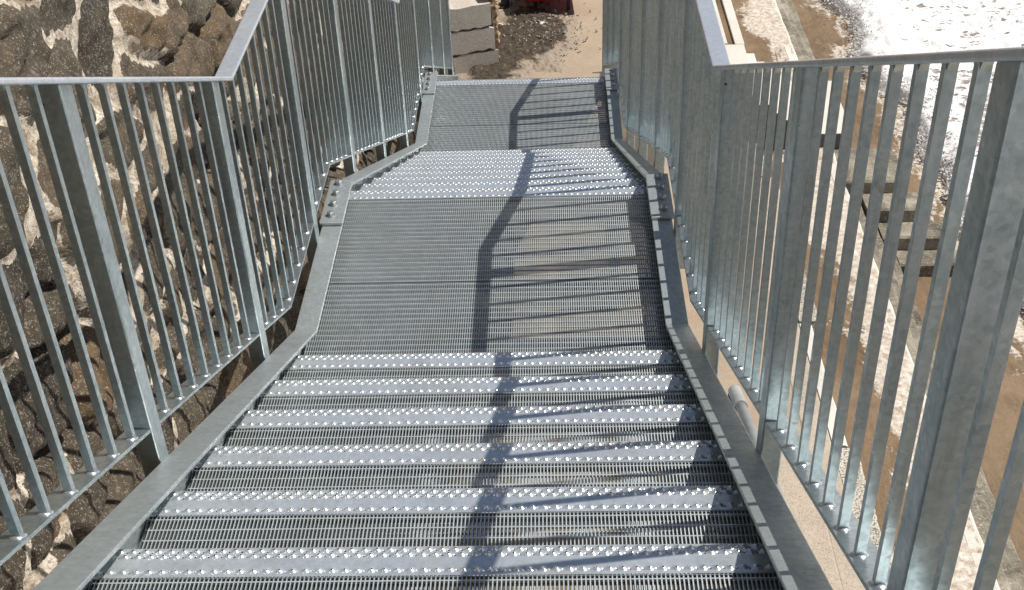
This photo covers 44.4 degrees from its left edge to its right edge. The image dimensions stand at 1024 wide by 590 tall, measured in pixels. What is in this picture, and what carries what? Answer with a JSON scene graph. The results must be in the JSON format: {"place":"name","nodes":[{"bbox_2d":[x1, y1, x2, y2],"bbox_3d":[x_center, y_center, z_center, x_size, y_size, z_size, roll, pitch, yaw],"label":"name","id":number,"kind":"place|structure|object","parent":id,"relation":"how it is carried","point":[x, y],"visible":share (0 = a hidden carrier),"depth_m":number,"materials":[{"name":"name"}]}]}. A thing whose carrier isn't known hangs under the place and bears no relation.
{"place":"outdoors","nodes":[
{"label":"outdoors","id":0,"kind":"place"},
{"bbox_2d":[456,0,579,79],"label":"soil","id":1,"kind":"structure","parent":0,"point":[523,60],"depth_m":13.76,"materials":[{"name":"brown soil"}]},
{"bbox_2d":[456,0,831,588],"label":"promenade","id":2,"kind":"structure","parent":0,"point":[586,61],"depth_m":13.23,"materials":[{"name":"concrete"}]},
{"bbox_2d":[0,0,454,589],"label":"rubble wall","id":3,"kind":"structure","parent":2,"relation":"on","point":[116,38],"depth_m":4.49,"materials":[{"name":"stone"}]},
{"bbox_2d":[0,0,455,565],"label":"guard railing","id":4,"kind":"object","parent":2,"relation":"on","point":[390,50],"visible":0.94,"depth_m":3.50,"materials":[{"name":"grey metal"}]},
{"bbox_2d":[33,67,832,589],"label":"metal staircase","id":5,"kind":"structure","parent":2,"relation":"on","point":[281,467],"depth_m":3.69,"materials":[{"name":"grey metal"}]},
{"bbox_2d":[449,0,500,74],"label":"block pier","id":6,"kind":"structure","parent":2,"relation":"on","point":[475,33],"depth_m":13.10,"materials":[{"name":"grey concrete"}]},
{"bbox_2d":[498,0,511,8],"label":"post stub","id":7,"kind":"object","parent":2,"relation":"on","point":[505,4],"visible":0.91,"depth_m":14.69,"materials":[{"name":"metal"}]},
{"bbox_2d":[525,0,569,10],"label":"red cart","id":8,"kind":"object","parent":2,"relation":"on","point":[567,3],"visible":0.93,"depth_m":14.53,"materials":[{"name":"paint"}]},
{"bbox_2d":[498,0,600,68],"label":"rubble","id":9,"kind":"object","parent":2,"relation":"on","point":[549,18],"visible":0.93,"depth_m":14.05,"materials":[{"name":"brown stone"}]},
{"bbox_2d":[401,110,722,589],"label":"path","id":10,"kind":"structure","parent":2,"relation":"on","point":[650,152],"depth_m":10.21,"materials":[{"name":"grey metal"}]},
{"bbox_2d":[602,0,1023,589],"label":"guard railing","id":11,"kind":"object","parent":2,"relation":"on","point":[686,90],"visible":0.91,"depth_m":2.19,"materials":[{"name":"grey metal"}]},
{"bbox_2d":[728,385,787,505],"bbox_3d":[0.664,0.966,2.317,0.043,1.769,3.883,-1,36,2],"label":"conduit pipe","id":12,"kind":"object","parent":11,"relation":"attached to","point":[737,399],"visible":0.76,"depth_m":3.82,"materials":[{"name":"grey plastic"}]},
{"bbox_2d":[744,141,865,589],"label":"promenade edge","id":13,"kind":"object","parent":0,"point":[849,579],"depth_m":8.49,"materials":[{"name":"concrete"}]},
{"bbox_2d":[713,0,743,44],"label":"promenade kerb","id":14,"kind":"structure","parent":13,"relation":"on","point":[728,24],"depth_m":14.14,"materials":[{"name":"concrete"}]},
{"bbox_2d":[754,149,880,548],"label":"coping slabs","id":15,"kind":"structure","parent":13,"relation":"on","point":[875,534],"depth_m":8.52,"materials":[{"name":"concrete"}]},
{"bbox_2d":[778,453,842,589],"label":"pavement","id":16,"kind":"structure","parent":0,"point":[812,525],"depth_m":7.93,"materials":[{"name":"concrete"}]},
{"bbox_2d":[731,0,996,589],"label":"terrace shelf","id":17,"kind":"object","parent":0,"point":[763,32],"visible":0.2,"depth_m":10.44,"materials":[{"name":"concrete"}]},
{"bbox_2d":[791,0,1023,569],"bbox_3d":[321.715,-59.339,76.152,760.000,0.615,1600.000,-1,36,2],"label":"beach sand","id":18,"kind":"structure","parent":0,"point":[827,31],"depth_m":12.97,"materials":[{"name":"brown sand"}]},
{"bbox_2d":[725,44,956,275],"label":"concrete stairs","id":19,"kind":"structure","parent":18,"relation":"on","point":[737,54],"depth_m":12.49,"materials":[{"name":"beige concrete"}]},
{"bbox_2d":[772,0,1023,589],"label":"stepped sea wall","id":20,"kind":"structure","parent":18,"relation":"on","point":[1010,575],"depth_m":10.52,"materials":[{"name":"concrete"}]},
{"bbox_2d":[823,0,1023,306],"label":"sea foam","id":21,"kind":"object","parent":18,"relation":"on","point":[944,170],"visible":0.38,"depth_m":15.15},
{"bbox_2d":[825,0,1023,308],"bbox_3d":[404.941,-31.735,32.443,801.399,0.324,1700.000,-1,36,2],"label":"sea","id":22,"kind":"structure","parent":0,"point":[918,26],"depth_m":16.26,"materials":[{"name":"white liquid"}]}
]}

